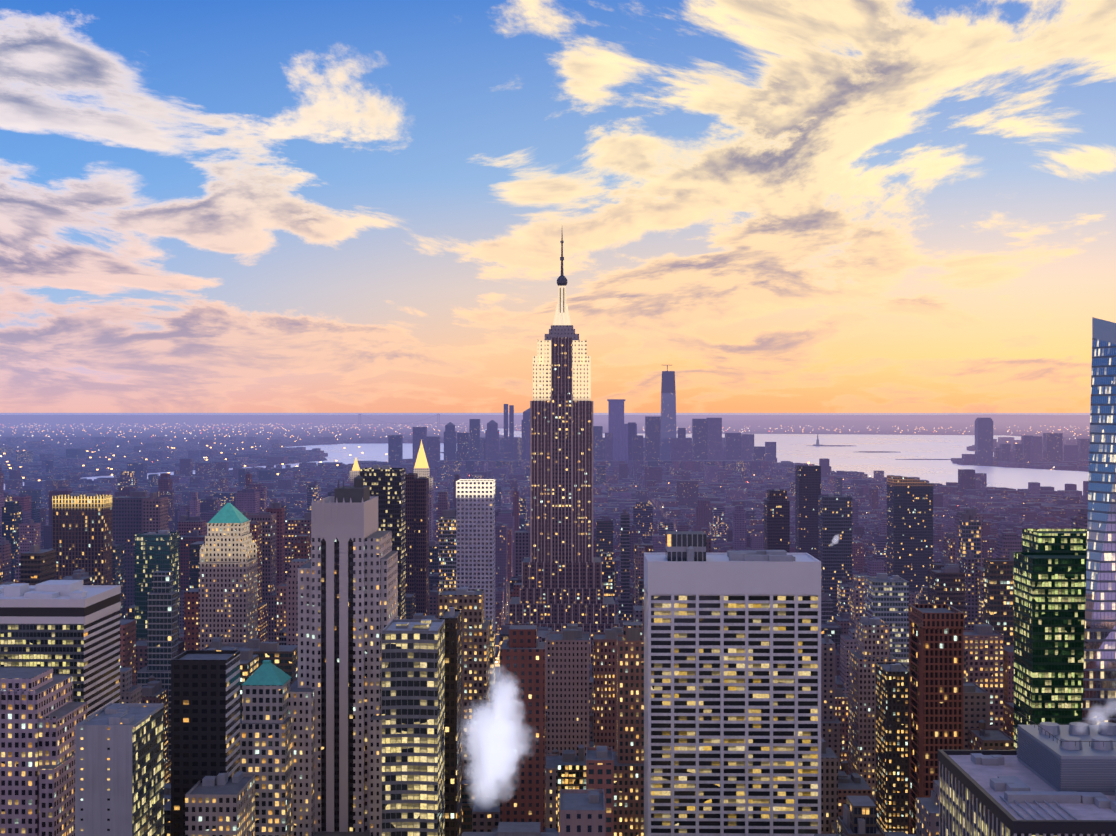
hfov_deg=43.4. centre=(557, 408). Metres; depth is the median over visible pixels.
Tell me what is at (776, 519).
skyscraper
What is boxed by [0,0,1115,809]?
sky
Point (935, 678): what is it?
red brick tower
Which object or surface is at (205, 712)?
dark banded tower
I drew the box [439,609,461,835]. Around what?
dark brown slab
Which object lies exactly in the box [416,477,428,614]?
skyscraper
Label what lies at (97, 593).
slab bands
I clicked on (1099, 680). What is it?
crystal glass tower
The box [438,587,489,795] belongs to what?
brown stone tower
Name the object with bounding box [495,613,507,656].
pavements
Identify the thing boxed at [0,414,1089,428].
terrain hills
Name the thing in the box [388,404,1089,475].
skyline towers
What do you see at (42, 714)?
art deco corner tower
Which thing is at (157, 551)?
teal glass tower
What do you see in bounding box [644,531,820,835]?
white slab tower
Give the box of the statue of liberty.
[813,434,822,445]
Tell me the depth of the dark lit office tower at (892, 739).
825.21 m
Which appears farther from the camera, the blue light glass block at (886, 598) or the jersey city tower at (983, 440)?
the jersey city tower at (983, 440)
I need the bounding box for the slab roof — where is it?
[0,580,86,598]
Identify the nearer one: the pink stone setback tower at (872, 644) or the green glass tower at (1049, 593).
the green glass tower at (1049, 593)
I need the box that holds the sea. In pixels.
[0,413,1089,494]
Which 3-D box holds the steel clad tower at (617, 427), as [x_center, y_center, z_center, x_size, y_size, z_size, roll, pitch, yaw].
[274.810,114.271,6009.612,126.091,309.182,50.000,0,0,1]
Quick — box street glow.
[495,501,652,666]
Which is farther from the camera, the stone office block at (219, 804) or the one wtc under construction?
the one wtc under construction
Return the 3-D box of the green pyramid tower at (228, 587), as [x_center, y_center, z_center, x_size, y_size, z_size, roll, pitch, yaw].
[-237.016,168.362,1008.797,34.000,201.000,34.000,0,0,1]
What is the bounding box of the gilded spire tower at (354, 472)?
[350,458,359,485]
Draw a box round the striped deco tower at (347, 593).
[289,475,397,835]
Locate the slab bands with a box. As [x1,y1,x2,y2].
[0,585,120,623]
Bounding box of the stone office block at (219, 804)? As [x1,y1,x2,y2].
[185,771,254,835]
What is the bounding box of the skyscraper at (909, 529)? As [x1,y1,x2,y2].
[887,475,932,592]
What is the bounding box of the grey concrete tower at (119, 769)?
[75,703,163,835]
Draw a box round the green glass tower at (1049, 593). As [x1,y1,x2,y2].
[1014,529,1086,749]
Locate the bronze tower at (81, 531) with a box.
[52,493,111,584]
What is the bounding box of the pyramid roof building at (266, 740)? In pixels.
[240,660,291,835]
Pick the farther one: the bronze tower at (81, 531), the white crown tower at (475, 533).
the bronze tower at (81, 531)
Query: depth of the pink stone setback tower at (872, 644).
888.91 m
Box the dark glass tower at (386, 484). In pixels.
[359,465,405,618]
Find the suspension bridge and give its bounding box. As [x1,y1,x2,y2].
[330,414,467,428]
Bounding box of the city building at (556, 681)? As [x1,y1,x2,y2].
[0,437,1089,835]
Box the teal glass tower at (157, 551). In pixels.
[135,530,178,639]
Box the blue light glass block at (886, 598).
[865,573,908,665]
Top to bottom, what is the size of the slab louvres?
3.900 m
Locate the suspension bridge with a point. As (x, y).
(360, 423)
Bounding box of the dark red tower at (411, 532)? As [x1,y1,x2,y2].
[406,473,417,612]
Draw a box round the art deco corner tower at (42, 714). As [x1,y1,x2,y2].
[0,667,86,835]
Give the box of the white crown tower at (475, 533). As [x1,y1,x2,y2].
[456,479,494,630]
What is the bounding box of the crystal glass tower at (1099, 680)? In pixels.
[1082,317,1115,724]
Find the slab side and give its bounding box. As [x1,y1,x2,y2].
[84,609,119,716]
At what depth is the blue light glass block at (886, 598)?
984.65 m
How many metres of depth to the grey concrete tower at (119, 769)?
470.56 m
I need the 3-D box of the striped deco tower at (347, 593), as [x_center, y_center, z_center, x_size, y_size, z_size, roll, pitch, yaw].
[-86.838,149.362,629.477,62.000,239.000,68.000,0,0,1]
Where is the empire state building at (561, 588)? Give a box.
[495,234,619,685]
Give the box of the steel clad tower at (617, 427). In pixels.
[607,399,636,462]
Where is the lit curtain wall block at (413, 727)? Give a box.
[382,619,444,835]
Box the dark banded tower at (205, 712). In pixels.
[171,650,239,835]
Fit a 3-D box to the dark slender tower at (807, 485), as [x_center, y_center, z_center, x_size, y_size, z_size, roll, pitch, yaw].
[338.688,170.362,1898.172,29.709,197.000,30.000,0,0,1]
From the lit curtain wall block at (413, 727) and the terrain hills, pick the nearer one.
the lit curtain wall block at (413, 727)
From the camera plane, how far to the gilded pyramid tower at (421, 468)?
2098.55 m
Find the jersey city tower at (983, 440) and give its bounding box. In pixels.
[975,418,1056,463]
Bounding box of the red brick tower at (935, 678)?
[908,604,963,833]
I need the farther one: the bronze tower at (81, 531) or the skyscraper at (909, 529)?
the skyscraper at (909, 529)
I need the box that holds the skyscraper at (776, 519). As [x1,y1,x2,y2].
[764,489,789,552]
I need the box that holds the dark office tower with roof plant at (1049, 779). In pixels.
[938,711,1115,835]
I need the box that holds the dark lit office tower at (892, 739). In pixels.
[876,662,908,833]
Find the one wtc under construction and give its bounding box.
[660,365,676,459]
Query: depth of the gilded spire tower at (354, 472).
2293.50 m
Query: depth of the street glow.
1502.35 m
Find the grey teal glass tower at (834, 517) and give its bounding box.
[818,493,851,615]
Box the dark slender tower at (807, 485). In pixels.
[795,462,820,558]
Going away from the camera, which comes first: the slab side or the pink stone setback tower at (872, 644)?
the slab side
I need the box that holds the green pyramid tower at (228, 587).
[199,503,257,649]
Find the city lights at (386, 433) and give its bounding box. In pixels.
[0,423,1073,530]
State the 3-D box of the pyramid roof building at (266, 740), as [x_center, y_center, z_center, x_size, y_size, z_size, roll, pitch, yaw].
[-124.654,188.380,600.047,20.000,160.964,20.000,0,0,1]
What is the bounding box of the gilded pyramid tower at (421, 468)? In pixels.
[413,439,432,540]
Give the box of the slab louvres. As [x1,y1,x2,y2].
[0,594,119,616]
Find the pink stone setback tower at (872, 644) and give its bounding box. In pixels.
[848,616,897,799]
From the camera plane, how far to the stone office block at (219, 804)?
530.27 m
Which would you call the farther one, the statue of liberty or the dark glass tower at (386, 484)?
the statue of liberty
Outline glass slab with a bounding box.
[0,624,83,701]

